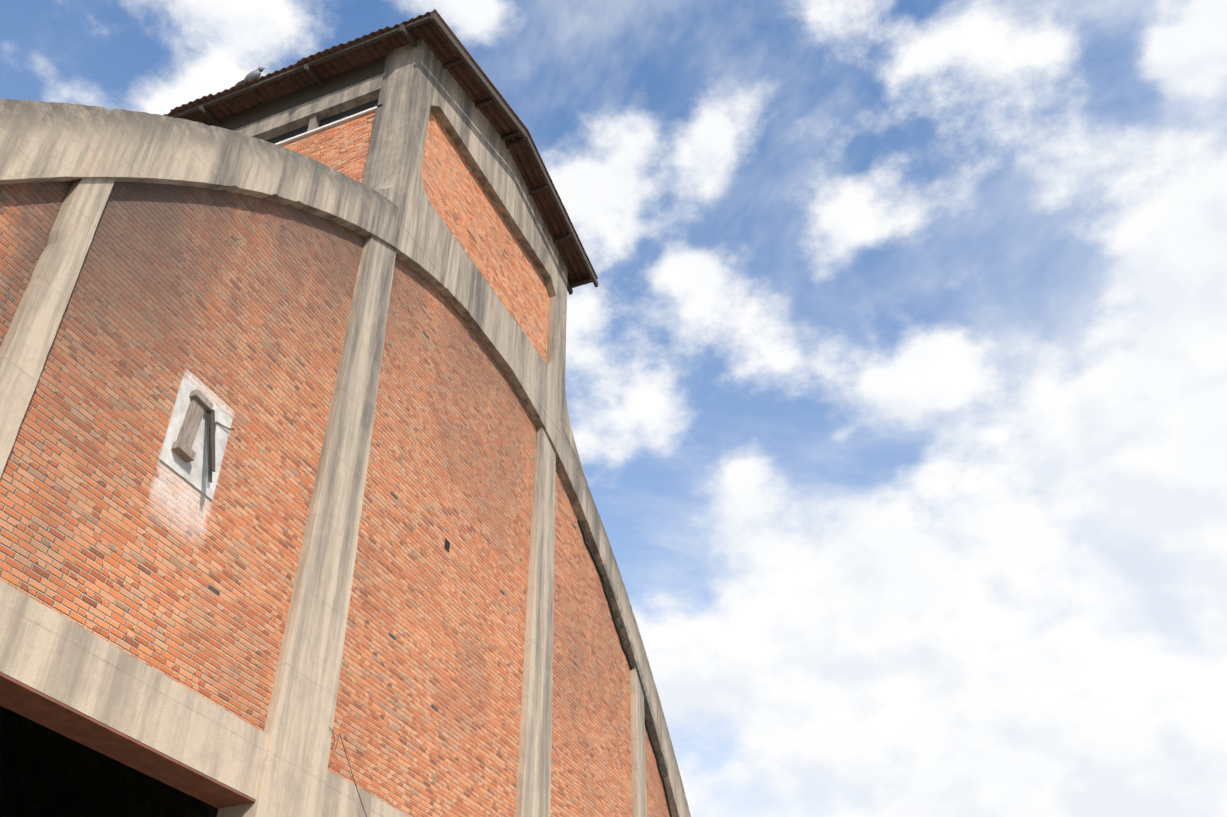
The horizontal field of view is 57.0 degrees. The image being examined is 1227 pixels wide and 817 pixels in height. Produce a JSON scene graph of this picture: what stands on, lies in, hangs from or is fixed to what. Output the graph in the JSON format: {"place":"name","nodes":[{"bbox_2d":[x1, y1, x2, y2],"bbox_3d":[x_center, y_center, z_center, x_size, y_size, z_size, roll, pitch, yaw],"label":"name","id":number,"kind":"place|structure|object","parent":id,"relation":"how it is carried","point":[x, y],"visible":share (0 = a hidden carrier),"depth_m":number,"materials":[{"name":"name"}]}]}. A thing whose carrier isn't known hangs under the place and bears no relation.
{"place":"outdoors","nodes":[
{"label":"outdoors","id":0,"kind":"place"},
{"bbox_2d":[0,0,1226,816],"label":"sky","id":1,"kind":"structure","parent":0,"point":[895,366],"materials":[{"name":"blue"}]},
{"label":"ground","id":2,"kind":"structure","parent":0,"visible":0},
{"bbox_2d":[0,706,217,816],"bbox_3d":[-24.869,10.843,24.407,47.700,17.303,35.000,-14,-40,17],"label":"doorway opening","id":3,"kind":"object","parent":2,"relation":"on","point":[45,771],"depth_m":30.95,"materials":[{"name":"black"}]},
{"bbox_2d":[281,111,375,182],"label":"brick wall","id":4,"kind":"structure","parent":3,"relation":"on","point":[343,147],"depth_m":21.63,"materials":[{"name":"brick"}]},
{"bbox_2d":[275,104,381,145],"bbox_3d":[-26.343,-0.081,28.942,47.500,0.060,0.350,-14,-40,17],"label":"window sill","id":5,"kind":"structure","parent":4,"relation":"on","point":[329,125],"depth_m":22.12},
{"bbox_2d":[233,74,382,140],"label":"lantern beam","id":6,"kind":"structure","parent":5,"relation":"on","point":[312,114],"depth_m":22.74,"materials":[{"name":"concrete"}]},
{"bbox_2d":[206,55,386,129],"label":"beam","id":7,"kind":"structure","parent":6,"relation":"on","point":[332,84],"depth_m":23.40,"materials":[{"name":"grey concrete"}]},
{"bbox_2d":[266,99,377,143],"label":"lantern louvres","id":8,"kind":"object","parent":5,"relation":"on","point":[334,118],"depth_m":22.64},
{"bbox_2d":[350,170,400,232],"bbox_3d":[-4.331,-3.745,19.397,0.742,1.826,1.400,-14,-40,17],"label":"column haunch","id":9,"kind":"object","parent":3,"relation":"on","point":[377,196],"depth_m":19.31,"materials":[{"name":"concrete"}]},
{"bbox_2d":[560,390,604,539],"bbox_3d":[-1.024,1.187,25.721,0.742,3.064,2.550,-14,-40,17],"label":"column haunch","id":10,"kind":"object","parent":3,"relation":"on","point":[568,445],"depth_m":25.16,"materials":[{"name":"concrete"}]},
{"bbox_2d":[0,181,669,816],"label":"brick gable wall","id":11,"kind":"structure","parent":2,"relation":"on","point":[114,529],"depth_m":15.36,"materials":[{"name":"brick"}]},
{"bbox_2d":[0,178,115,476],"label":"pillar","id":12,"kind":"structure","parent":11,"relation":"attached to","point":[30,336],"depth_m":11.56,"materials":[{"name":"concrete"}]},
{"bbox_2d":[159,377,234,499],"bbox_3d":[-4.862,0.331,13.430,0.298,1.200,0.920,-14,-40,17],"label":"white hatch board","id":13,"kind":"object","parent":11,"relation":"attached to","point":[195,441],"visible":0.94,"depth_m":13.38,"materials":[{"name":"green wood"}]},
{"bbox_2d":[0,580,409,816],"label":"lintel beam","id":14,"kind":"structure","parent":11,"relation":"attached to","point":[47,651],"depth_m":11.46,"materials":[{"name":"concrete"}]},
{"bbox_2d":[0,672,255,808],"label":"beam underside","id":15,"kind":"object","parent":14,"relation":"attached to","point":[26,701],"depth_m":11.34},
{"bbox_2d":[217,235,395,816],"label":"pillar","id":16,"kind":"structure","parent":11,"relation":"attached to","point":[300,718],"depth_m":15.01,"materials":[{"name":"concrete"}]},
{"bbox_2d":[329,727,366,816],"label":"wire on rib","id":17,"kind":"object","parent":16,"relation":"attached to","point":[348,762],"visible":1,"depth_m":14.45,"materials":[{"name":"metal"}]},
{"bbox_2d":[444,538,449,551],"bbox_3d":[-2.812,2.289,18.796,0.103,0.200,0.160,-14,-40,17],"label":"hole","id":18,"kind":"object","parent":11,"relation":"attached to","point":[447,545],"visible":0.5,"depth_m":18.78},
{"bbox_2d":[362,39,567,436],"bbox_3d":[-2.837,-3.649,24.066,0.803,6.002,7.100,-14,-40,17],"label":"concrete frame","id":19,"kind":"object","parent":11,"relation":"attached to","point":[419,82],"depth_m":22.77,"materials":[{"name":"grey concrete"}]},
{"bbox_2d":[422,109,548,361],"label":"brick wall","id":20,"kind":"structure","parent":19,"relation":"in","point":[466,209],"depth_m":23.73,"materials":[{"name":"brick"}]},
{"bbox_2d":[515,426,555,816],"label":"pillar","id":21,"kind":"structure","parent":11,"relation":"attached to","point":[533,794],"depth_m":20.90,"materials":[{"name":"concrete"}]},
{"bbox_2d":[577,520,671,816],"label":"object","id":22,"kind":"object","parent":11,"relation":"attached to","point":[624,651],"visible":0.85,"depth_m":25.42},
{"bbox_2d":[630,667,646,816],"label":"pillar","id":23,"kind":"structure","parent":11,"relation":"attached to","point":[639,801],"depth_m":24.60,"materials":[{"name":"concrete"}]},
{"bbox_2d":[0,99,690,816],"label":"concrete arch","id":24,"kind":"structure","parent":2,"relation":"on","point":[40,141],"depth_m":15.31,"materials":[{"name":"concrete"}]},
{"bbox_3d":[-32.493,2.002,35.140,32.550,1.022,8.200,-14,-40,17],"label":"lantern","id":25,"kind":"object","parent":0,"visible":0},
{"bbox_2d":[169,12,597,294],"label":"roof timbers","id":26,"kind":"object","parent":25,"relation":"attached to","point":[447,35],"visible":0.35,"depth_m":23.60,"materials":[{"name":"wood"}]},
{"bbox_2d":[164,9,597,283],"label":"roof","id":27,"kind":"structure","parent":26,"relation":"on","point":[429,33],"depth_m":23.80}
]}

